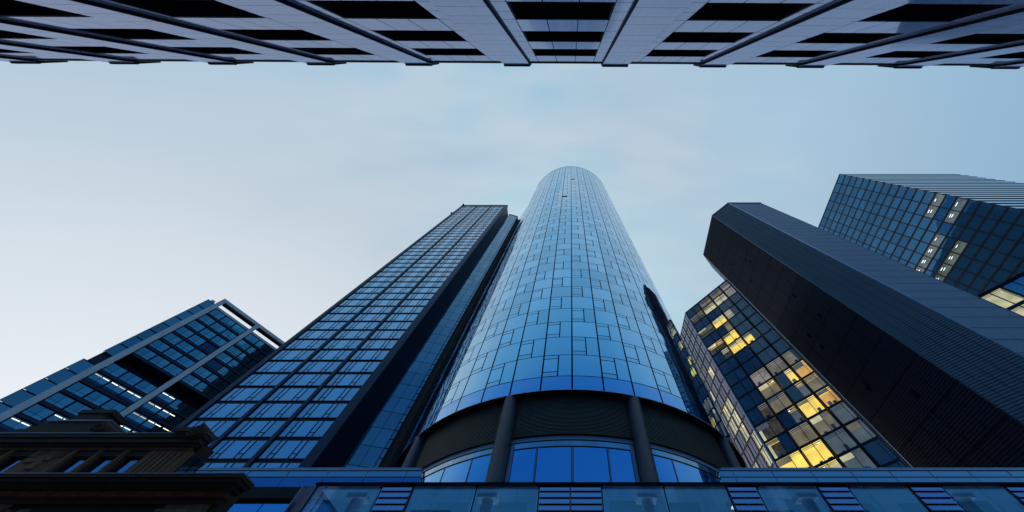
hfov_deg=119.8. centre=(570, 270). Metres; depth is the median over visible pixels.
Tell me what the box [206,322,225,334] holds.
window
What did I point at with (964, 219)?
window
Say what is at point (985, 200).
ribbon window
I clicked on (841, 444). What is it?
window
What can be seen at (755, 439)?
window
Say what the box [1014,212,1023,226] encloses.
window
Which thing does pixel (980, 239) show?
window
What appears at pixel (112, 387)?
window
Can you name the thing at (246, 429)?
window
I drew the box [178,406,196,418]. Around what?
window
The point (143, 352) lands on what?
window
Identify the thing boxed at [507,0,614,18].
window
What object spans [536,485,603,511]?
slatted window
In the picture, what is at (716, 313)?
window
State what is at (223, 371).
window
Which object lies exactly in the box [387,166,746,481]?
round tower
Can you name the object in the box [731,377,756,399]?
window
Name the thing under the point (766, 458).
window
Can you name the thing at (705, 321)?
window
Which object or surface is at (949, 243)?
window
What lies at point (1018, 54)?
window
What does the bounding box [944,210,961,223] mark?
window
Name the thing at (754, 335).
window
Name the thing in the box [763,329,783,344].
window
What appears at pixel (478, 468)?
window
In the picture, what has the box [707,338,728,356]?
window
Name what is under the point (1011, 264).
window
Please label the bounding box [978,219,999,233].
window
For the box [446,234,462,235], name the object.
window
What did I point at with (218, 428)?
window
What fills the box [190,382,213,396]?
window
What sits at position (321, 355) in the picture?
window
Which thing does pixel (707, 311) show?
window
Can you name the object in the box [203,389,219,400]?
window
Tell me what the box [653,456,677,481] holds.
window
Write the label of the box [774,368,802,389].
window
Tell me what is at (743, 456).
window
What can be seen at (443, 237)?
window
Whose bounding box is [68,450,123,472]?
window
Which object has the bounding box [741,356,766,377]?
window
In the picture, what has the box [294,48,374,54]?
window
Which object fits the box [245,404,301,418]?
window
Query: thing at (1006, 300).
window
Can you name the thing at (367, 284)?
window
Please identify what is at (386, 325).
window
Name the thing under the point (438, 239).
window
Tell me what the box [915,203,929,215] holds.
window
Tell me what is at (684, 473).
window
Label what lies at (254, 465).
window
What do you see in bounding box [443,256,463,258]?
window
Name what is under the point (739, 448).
window
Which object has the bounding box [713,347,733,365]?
window
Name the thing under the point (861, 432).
window
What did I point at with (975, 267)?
window
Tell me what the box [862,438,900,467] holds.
window
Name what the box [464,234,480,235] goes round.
window
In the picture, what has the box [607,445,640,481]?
window
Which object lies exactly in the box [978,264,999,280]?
window
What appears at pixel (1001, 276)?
window
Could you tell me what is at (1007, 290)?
window
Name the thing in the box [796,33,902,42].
window
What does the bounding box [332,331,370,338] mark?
window
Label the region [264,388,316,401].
window
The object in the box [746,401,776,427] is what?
window
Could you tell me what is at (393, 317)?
window
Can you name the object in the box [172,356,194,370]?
window
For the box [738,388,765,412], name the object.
window
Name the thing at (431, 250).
window
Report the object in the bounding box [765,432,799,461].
window
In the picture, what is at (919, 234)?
window
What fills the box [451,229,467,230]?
window
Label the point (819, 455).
window
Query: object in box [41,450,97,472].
window
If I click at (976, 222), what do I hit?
window
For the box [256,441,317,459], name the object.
window
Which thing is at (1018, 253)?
window
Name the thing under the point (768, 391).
window
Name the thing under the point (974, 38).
window
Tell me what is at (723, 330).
window
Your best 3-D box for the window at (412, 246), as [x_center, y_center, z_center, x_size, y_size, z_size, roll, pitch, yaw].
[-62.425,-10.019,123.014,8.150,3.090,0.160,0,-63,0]
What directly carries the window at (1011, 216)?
in the grid tower at (964, 232)
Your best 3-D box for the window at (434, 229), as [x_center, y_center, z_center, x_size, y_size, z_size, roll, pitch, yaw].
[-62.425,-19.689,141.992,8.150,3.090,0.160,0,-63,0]
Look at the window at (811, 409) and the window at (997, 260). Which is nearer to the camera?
the window at (811, 409)
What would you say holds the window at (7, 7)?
in the stone faced building at (907, 34)
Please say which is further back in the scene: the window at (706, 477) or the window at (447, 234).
the window at (447, 234)
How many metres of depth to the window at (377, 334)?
72.26 m
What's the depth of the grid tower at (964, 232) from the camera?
120.19 m
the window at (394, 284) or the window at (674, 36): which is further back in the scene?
the window at (394, 284)
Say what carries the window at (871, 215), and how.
in the grid tower at (964, 232)
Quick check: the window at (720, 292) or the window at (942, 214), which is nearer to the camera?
the window at (720, 292)
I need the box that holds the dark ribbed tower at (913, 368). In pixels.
[703,202,1023,467]
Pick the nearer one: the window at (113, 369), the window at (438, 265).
the window at (113, 369)
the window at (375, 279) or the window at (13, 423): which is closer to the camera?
the window at (13, 423)
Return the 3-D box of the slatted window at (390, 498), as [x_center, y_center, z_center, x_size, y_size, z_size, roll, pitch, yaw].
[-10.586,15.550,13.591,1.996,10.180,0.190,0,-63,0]
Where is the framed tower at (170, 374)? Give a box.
[0,299,284,431]
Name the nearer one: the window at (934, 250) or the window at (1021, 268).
the window at (1021, 268)
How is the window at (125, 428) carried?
in the framed tower at (170, 374)
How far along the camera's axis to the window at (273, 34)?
16.14 m
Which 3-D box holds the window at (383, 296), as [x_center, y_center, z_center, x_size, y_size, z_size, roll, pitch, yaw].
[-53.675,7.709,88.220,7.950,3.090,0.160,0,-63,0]
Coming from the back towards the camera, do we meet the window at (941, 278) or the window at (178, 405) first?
the window at (941, 278)
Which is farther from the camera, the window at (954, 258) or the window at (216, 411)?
the window at (954, 258)
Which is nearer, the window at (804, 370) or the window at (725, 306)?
the window at (804, 370)
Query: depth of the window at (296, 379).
59.73 m
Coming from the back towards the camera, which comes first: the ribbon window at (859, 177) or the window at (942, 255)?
the ribbon window at (859, 177)
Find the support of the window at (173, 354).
in the framed tower at (170, 374)
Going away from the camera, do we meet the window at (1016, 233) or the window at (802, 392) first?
the window at (802, 392)
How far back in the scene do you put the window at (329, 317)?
78.82 m
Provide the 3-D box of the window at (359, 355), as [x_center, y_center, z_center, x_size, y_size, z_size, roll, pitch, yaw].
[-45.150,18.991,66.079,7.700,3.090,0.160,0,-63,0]
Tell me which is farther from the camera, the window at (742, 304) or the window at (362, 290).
the window at (362, 290)
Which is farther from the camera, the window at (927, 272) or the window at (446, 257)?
the window at (927, 272)
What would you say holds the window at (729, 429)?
in the lit office block at (779, 400)
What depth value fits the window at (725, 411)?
74.35 m
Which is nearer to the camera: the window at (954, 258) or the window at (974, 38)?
the window at (974, 38)
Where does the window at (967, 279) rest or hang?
in the grid tower at (964, 232)
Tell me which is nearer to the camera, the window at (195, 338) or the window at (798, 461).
the window at (798, 461)
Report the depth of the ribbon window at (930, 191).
118.32 m
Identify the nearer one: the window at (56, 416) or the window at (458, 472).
the window at (458, 472)
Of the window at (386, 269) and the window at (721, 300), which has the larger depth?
the window at (386, 269)
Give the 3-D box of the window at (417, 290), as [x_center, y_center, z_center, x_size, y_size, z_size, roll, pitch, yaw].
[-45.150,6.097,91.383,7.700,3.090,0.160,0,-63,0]
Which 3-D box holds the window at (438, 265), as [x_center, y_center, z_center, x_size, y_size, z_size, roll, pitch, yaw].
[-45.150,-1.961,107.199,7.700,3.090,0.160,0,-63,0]
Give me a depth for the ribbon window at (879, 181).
137.89 m
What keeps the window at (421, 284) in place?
in the square tower at (346, 381)
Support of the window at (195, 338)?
in the framed tower at (170, 374)
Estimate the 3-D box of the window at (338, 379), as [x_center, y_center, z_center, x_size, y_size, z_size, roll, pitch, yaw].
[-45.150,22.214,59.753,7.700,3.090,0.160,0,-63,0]
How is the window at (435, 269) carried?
in the square tower at (346, 381)
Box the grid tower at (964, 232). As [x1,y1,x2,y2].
[818,174,1023,295]
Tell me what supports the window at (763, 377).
in the lit office block at (779, 400)
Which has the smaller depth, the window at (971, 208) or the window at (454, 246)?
the window at (971, 208)
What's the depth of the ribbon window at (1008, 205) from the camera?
98.57 m
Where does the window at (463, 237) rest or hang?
in the square tower at (346, 381)
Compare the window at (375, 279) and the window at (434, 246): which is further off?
the window at (434, 246)
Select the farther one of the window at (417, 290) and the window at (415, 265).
the window at (415, 265)
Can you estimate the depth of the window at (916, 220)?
123.36 m
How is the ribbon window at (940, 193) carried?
in the grid tower at (964, 232)
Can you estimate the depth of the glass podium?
18.49 m
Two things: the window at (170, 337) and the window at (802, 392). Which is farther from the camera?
the window at (170, 337)
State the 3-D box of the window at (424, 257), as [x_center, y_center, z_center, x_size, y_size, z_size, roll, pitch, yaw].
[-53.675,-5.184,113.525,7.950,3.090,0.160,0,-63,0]
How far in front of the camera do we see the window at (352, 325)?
75.41 m
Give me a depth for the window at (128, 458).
23.36 m
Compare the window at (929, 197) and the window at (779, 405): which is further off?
the window at (929, 197)
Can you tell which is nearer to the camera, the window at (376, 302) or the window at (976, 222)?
the window at (376, 302)
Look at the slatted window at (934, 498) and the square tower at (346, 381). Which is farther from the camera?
the square tower at (346, 381)
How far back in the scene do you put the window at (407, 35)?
16.17 m
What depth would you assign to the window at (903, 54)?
19.80 m
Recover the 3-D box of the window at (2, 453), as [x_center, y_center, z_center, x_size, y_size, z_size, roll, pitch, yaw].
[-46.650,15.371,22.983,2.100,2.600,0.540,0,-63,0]
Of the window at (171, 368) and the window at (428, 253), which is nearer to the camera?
the window at (171, 368)
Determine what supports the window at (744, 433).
in the lit office block at (779, 400)
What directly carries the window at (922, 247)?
in the grid tower at (964, 232)
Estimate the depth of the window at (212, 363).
107.00 m
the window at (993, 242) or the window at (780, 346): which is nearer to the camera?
the window at (780, 346)
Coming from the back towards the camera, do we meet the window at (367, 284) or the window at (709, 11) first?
the window at (367, 284)
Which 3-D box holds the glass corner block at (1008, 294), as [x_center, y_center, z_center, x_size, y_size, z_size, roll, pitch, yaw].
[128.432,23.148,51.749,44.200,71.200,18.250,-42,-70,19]
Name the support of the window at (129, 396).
in the framed tower at (170, 374)
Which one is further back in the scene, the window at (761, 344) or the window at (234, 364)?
the window at (234, 364)
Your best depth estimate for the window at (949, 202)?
112.60 m
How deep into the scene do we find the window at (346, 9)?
12.56 m
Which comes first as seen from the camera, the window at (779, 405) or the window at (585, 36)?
the window at (585, 36)
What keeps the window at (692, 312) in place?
in the lit office block at (779, 400)
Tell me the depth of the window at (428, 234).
135.36 m
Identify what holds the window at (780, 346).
in the lit office block at (779, 400)
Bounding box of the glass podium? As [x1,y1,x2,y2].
[195,468,1023,511]
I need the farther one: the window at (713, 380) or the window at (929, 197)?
the window at (929, 197)
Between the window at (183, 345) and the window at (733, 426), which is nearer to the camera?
the window at (733, 426)
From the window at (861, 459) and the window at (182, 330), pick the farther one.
the window at (182, 330)
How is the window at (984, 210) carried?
in the grid tower at (964, 232)
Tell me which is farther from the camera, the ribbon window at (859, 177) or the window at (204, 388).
the ribbon window at (859, 177)
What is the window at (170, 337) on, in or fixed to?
in the framed tower at (170, 374)
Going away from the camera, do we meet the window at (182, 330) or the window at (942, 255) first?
the window at (182, 330)
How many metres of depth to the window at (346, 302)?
85.13 m
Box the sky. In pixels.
[0,61,1023,401]
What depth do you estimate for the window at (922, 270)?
123.20 m
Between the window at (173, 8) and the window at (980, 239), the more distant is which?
the window at (980, 239)
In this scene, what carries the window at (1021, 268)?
in the grid tower at (964, 232)
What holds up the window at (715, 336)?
in the lit office block at (779, 400)
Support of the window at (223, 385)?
in the framed tower at (170, 374)
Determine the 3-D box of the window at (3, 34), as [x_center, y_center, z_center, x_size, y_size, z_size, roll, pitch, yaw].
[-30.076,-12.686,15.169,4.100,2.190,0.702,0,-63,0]
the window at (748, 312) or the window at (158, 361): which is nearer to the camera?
the window at (748, 312)
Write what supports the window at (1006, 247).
in the grid tower at (964, 232)
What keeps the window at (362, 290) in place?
in the square tower at (346, 381)
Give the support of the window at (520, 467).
in the round tower at (568, 358)
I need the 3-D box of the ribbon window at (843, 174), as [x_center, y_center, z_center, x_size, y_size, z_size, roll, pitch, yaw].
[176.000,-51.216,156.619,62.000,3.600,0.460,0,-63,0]
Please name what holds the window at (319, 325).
in the square tower at (346, 381)
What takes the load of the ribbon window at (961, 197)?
in the grid tower at (964, 232)
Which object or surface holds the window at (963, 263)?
in the grid tower at (964, 232)
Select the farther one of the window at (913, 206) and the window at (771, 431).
the window at (913, 206)
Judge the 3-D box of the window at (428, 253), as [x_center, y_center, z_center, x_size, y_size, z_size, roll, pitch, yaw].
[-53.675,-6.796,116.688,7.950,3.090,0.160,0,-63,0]
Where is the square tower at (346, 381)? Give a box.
[170,204,517,467]
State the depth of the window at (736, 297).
86.91 m
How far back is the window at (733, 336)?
81.46 m
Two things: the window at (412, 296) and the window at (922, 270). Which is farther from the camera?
the window at (922, 270)
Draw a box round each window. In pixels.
[0,0,85,15]
[0,30,54,38]
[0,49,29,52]
[0,416,32,430]
[0,450,36,472]
[0,451,8,456]
[14,404,55,424]
[35,413,69,425]
[38,392,74,411]
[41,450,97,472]
[50,46,141,52]
[57,401,92,418]
[59,382,94,400]
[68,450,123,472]
[70,28,191,38]
[77,391,110,409]
[79,372,111,389]
[95,400,126,412]
[96,381,126,398]
[96,450,150,472]
[97,363,127,379]
[111,0,262,16]
[113,372,142,388]
[113,389,142,406]
[120,425,132,431]
[124,411,148,428]
[129,380,156,396]
[130,347,156,362]
[134,401,162,417]
[134,419,162,431]
[144,340,170,354]
[145,355,169,370]
[150,391,176,407]
[150,409,176,425]
[157,427,170,431]
[159,333,182,346]
[159,348,182,362]
[159,363,183,378]
[165,399,189,414]
[165,416,183,429]
[171,326,194,339]
[172,341,194,354]
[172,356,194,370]
[173,47,260,53]
[178,374,200,388]
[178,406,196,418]
[184,320,205,333]
[184,334,206,347]
[184,349,206,362]
[185,421,235,437]
[190,366,212,380]
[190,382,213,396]
[195,314,215,326]
[195,404,254,418]
[196,328,215,340]
[196,342,216,355]
[200,463,245,467]
[202,359,222,372]
[202,374,223,387]
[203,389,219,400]
[206,309,273,376]
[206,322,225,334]
[207,335,227,348]
[207,441,266,459]
[213,352,231,365]
[213,366,233,379]
[214,381,230,391]
[217,388,272,401]
[222,29,329,39]
[224,359,242,372]
[224,421,285,437]
[225,373,239,383]
[236,374,287,385]
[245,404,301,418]
[249,463,300,467]
[253,362,301,372]
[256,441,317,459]
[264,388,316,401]
[269,351,313,360]
[276,421,333,437]
[281,374,329,385]
[283,340,325,348]
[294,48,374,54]
[294,404,346,418]
[295,362,341,372]
[296,331,335,338]
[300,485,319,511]
[307,0,436,17]
[307,322,345,329]
[309,351,351,360]
[310,388,359,401]
[319,314,354,320]
[321,340,361,348]
[324,374,370,385]
[328,307,362,313]
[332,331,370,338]
[337,300,370,305]
[337,362,379,372]
[342,322,379,329]
[346,294,376,299]
[348,351,388,360]
[353,314,386,320]
[354,288,383,292]
[359,340,397,348]
[360,307,393,313]
[362,283,389,286]
[368,277,395,281]
[368,300,399,305]
[368,331,404,338]
[369,485,415,511]
[373,30,465,40]
[374,273,400,276]
[376,294,405,299]
[377,322,411,329]
[380,268,405,271]
[383,288,411,292]
[385,314,417,320]
[386,264,410,267]
[390,283,416,286]
[392,260,414,262]
[392,307,423,313]
[395,277,421,281]
[397,256,419,258]
[399,300,428,305]
[400,273,425,276]
[402,252,423,254]
[405,294,433,299]
[406,249,427,251]
[406,268,430,271]
[411,246,430,247]
[411,264,434,267]
[411,288,438,292]
[412,48,484,54]
[415,242,434,244]
[416,260,437,262]
[417,283,442,286]
[419,239,438,241]
[420,256,441,258]
[420,469,444,481]
[421,277,446,281]
[423,237,440,238]
[425,252,445,254]
[426,234,443,235]
[426,273,450,276]
[428,249,448,251]
[429,231,447,233]
[431,268,453,271]
[432,246,451,247]
[433,229,449,230]
[435,206,502,230]
[435,264,457,267]
[436,242,454,244]
[439,240,456,241]
[439,260,460,262]
[440,460,471,481]
[442,237,459,238]
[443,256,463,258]
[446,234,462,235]
[447,231,464,233]
[447,252,466,254]
[449,249,468,251]
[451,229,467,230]
[453,246,471,247]
[456,242,474,244]
[459,240,476,241]
[462,237,478,238]
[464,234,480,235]
[465,455,490,481]
[466,231,483,233]
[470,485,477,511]
[503,444,536,481]
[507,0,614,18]
[523,23,603,41]
[532,46,597,55]
[533,447,571,481]
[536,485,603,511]
[572,447,610,481]
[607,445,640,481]
[646,49,716,55]
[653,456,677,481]
[662,32,753,41]
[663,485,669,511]
[672,460,702,481]
[681,281,732,426]
[686,303,700,318]
[687,2,813,19]
[689,309,705,324]
[694,316,710,332]
[698,295,713,310]
[698,323,715,339]
[699,469,721,481]
[702,301,716,314]
[703,330,721,349]
[706,307,724,323]
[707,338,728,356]
[709,287,722,300]
[711,314,728,328]
[713,293,727,305]
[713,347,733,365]
[716,321,736,338]
[718,298,733,314]
[718,356,740,376]
[722,329,742,346]
[722,404,731,422]
[723,305,739,319]
[724,286,736,297]
[724,485,768,511]
[725,366,748,387]
[725,396,735,415]
[727,424,734,440]
[728,337,750,354]
[728,391,736,407]
[728,418,738,436]
[729,312,746,327]
[730,292,742,303]
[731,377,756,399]
[731,410,743,428]
[734,346,757,364]
[734,403,744,420]
[734,438,742,455]
[735,298,751,310]
[735,320,756,337]
[735,431,746,451]
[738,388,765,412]
[739,423,749,443]
[741,305,756,318]
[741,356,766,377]
[742,328,764,344]
[742,417,753,435]
[742,453,750,467]
[743,446,755,467]
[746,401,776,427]
[747,437,759,459]
[748,312,763,325]
[749,336,772,354]
[749,366,773,387]
[750,431,766,451]
[755,320,772,334]
[756,50,834,56]
[756,416,786,443]
[756,453,767,467]
[757,346,780,367]
[757,378,785,400]
[760,445,777,467]
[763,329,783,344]
[765,356,790,376]
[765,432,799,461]
[766,391,796,414]
[772,338,791,356]
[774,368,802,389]
[776,405,807,432]
[776,450,811,467]
[781,348,804,365]
[784,380,814,406]
[787,421,823,450]
[791,360,816,379]
[795,394,830,419]
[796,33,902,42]
[800,438,838,467]
[802,372,829,392]
[808,410,845,439]
[814,385,844,408]
[815,485,866,511]
[818,458,843,467]
[819,175,917,265]
[822,427,862,456]
[829,401,860,425]
[838,447,878,467]
[843,174,960,174]
[844,418,878,445]
[849,175,968,175]
[854,176,975,176]
[859,4,1012,20]
[859,177,982,177]
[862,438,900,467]
[864,178,994,179]
[870,51,956,57]
[874,180,1004,180]
[879,181,1011,181]
[885,182,1023,183]
[885,460,908,467]
[894,184,1023,185]
[905,186,1023,186]
[906,201,920,213]
[906,239,919,251]
[906,485,966,511]
[907,263,916,269]
[909,215,923,226]
[909,252,924,265]
[910,187,1023,188]
[911,228,926,240]
[912,190,926,202]
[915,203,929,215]
[915,242,930,254]
[916,266,926,272]
[918,217,932,229]
[918,256,932,268]
[920,189,1023,190]
[920,231,937,243]
[921,192,937,204]
[923,245,939,258]
[924,205,939,218]
[925,270,935,277]
[927,219,942,232]
[927,260,943,273]
[930,191,1023,192]
[930,234,946,247]
[931,194,946,206]
[933,249,951,262]
[934,208,951,221]
[934,274,946,281]
[935,34,1023,43]
[937,222,953,235]
[937,263,953,277]
[940,193,1023,194]
[940,196,958,209]
[940,237,958,251]
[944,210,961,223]
[944,252,961,266]
[945,279,957,285]
[947,225,965,239]
[947,268,964,281]
[950,195,1023,196]
[951,198,969,211]
[951,241,969,254]
[954,213,973,227]
[954,256,973,270]
[955,283,968,291]
[958,228,977,242]
[958,272,976,286]
[960,197,1023,198]
[962,201,983,214]
[962,244,981,258]
[965,260,985,275]
[966,216,985,230]
[967,288,981,295]
[969,276,989,291]
[970,199,1023,201]
[970,232,990,246]
[974,203,994,217]
[974,248,994,263]
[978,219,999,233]
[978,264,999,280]
[982,235,1003,250]
[982,281,998,292]
[982,288,1023,311]
[983,52,1023,57]
[986,202,1023,203]
[986,205,1008,220]
[986,252,1008,267]
[991,222,1013,237]
[991,269,1013,283]
[995,239,1018,254]
[996,204,1023,206]
[1000,208,1023,223]
[1000,256,1023,272]
[1000,281,1023,298]
[1001,485,1023,505]
[1004,225,1023,241]
[1009,243,1023,259]
[1011,304,1023,315]
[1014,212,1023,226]
[1014,261,1023,274]
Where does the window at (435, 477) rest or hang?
in the round tower at (568, 358)
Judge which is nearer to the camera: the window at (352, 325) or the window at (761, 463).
the window at (761, 463)
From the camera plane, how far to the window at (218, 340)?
111.18 m
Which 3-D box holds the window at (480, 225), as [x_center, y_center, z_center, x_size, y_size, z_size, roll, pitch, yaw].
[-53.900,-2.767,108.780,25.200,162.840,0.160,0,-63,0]
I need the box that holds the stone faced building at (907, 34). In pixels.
[0,0,1023,68]
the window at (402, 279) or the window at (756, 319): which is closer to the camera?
the window at (756, 319)
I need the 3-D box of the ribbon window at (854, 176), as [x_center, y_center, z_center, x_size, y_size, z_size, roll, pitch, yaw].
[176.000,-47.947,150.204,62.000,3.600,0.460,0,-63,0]
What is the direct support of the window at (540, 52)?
in the stone faced building at (907, 34)
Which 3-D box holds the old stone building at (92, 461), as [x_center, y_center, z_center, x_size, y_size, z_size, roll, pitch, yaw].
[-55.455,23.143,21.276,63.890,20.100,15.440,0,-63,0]
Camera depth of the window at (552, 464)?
27.35 m
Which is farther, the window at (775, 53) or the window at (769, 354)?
the window at (769, 354)
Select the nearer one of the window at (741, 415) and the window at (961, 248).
the window at (741, 415)
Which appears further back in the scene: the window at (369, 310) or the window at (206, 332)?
the window at (206, 332)
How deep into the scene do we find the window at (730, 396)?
71.11 m
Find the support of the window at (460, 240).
in the square tower at (346, 381)
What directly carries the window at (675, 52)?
in the stone faced building at (907, 34)
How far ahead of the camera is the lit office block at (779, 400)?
64.55 m
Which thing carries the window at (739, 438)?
in the lit office block at (779, 400)
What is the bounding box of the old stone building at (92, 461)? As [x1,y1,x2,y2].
[0,410,254,511]
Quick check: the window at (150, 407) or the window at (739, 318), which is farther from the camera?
the window at (150, 407)
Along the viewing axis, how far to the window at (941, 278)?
116.61 m
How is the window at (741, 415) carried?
in the lit office block at (779, 400)
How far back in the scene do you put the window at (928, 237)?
119.22 m
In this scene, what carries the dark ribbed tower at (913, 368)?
on the ground
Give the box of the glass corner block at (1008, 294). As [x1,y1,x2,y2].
[978,271,1023,315]
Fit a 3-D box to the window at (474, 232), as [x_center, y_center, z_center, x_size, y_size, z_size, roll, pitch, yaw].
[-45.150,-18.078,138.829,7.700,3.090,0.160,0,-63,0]
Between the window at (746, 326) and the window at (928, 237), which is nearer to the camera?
the window at (746, 326)
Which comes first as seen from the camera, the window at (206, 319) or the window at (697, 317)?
the window at (697, 317)
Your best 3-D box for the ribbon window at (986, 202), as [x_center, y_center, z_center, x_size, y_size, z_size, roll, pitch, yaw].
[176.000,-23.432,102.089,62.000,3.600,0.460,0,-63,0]
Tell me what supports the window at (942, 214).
in the grid tower at (964, 232)
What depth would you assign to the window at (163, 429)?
91.32 m
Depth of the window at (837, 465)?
50.47 m
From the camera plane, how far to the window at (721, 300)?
92.67 m
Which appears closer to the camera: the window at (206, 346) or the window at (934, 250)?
the window at (206, 346)
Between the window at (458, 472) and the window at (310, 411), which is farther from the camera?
the window at (310, 411)
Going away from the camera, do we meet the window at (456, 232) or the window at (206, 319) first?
the window at (206, 319)
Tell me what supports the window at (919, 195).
in the grid tower at (964, 232)
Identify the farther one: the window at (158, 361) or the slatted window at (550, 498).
the window at (158, 361)
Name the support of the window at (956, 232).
in the grid tower at (964, 232)
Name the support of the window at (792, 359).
in the lit office block at (779, 400)
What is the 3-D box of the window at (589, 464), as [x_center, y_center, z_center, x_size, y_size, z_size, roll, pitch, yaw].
[1.860,20.041,23.584,3.492,11.830,0.087,4,-63,-2]
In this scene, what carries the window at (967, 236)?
in the grid tower at (964, 232)
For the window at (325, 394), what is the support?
in the square tower at (346, 381)
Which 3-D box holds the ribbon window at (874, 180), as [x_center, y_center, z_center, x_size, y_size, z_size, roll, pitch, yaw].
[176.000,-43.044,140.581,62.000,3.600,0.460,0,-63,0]
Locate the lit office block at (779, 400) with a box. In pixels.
[680,279,911,467]
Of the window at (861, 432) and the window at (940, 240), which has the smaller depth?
the window at (861, 432)
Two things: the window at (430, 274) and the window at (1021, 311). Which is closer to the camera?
the window at (1021, 311)
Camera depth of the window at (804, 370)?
62.87 m
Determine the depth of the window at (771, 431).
60.97 m
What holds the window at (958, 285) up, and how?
in the grid tower at (964, 232)
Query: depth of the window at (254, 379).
59.73 m
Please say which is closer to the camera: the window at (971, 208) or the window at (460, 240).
the window at (971, 208)
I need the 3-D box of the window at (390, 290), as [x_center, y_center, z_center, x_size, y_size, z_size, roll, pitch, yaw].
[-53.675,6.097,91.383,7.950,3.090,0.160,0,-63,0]
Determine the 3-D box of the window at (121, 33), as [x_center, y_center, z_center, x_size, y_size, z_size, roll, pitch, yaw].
[-22.646,-12.655,15.185,4.100,2.190,0.699,0,-63,0]
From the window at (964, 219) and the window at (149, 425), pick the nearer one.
the window at (149, 425)
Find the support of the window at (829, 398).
in the lit office block at (779, 400)
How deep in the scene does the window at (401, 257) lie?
113.48 m
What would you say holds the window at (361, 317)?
in the square tower at (346, 381)
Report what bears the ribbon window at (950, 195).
in the grid tower at (964, 232)
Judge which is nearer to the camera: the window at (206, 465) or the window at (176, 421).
the window at (206, 465)
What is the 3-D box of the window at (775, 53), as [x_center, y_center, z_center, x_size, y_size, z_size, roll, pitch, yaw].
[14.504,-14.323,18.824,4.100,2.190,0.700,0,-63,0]
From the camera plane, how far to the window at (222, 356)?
110.18 m
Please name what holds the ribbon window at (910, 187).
in the grid tower at (964, 232)
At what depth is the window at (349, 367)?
62.84 m
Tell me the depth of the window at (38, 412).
75.85 m
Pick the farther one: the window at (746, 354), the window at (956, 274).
the window at (956, 274)
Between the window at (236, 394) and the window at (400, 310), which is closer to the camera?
the window at (236, 394)
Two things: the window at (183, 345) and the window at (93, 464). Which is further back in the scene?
the window at (183, 345)
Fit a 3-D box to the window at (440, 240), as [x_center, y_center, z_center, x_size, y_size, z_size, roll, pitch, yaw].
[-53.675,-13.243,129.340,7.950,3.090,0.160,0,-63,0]
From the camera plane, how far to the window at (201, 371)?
103.81 m
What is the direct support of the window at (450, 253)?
in the square tower at (346, 381)
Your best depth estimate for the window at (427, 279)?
97.71 m
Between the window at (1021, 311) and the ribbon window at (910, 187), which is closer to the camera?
the window at (1021, 311)
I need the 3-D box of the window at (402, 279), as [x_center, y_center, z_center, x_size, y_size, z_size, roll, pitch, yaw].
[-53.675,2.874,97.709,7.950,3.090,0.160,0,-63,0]
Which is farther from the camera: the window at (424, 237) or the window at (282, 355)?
the window at (424, 237)
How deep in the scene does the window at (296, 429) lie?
50.20 m
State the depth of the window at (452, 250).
119.60 m
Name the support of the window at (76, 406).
in the framed tower at (170, 374)
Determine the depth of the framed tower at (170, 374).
95.34 m

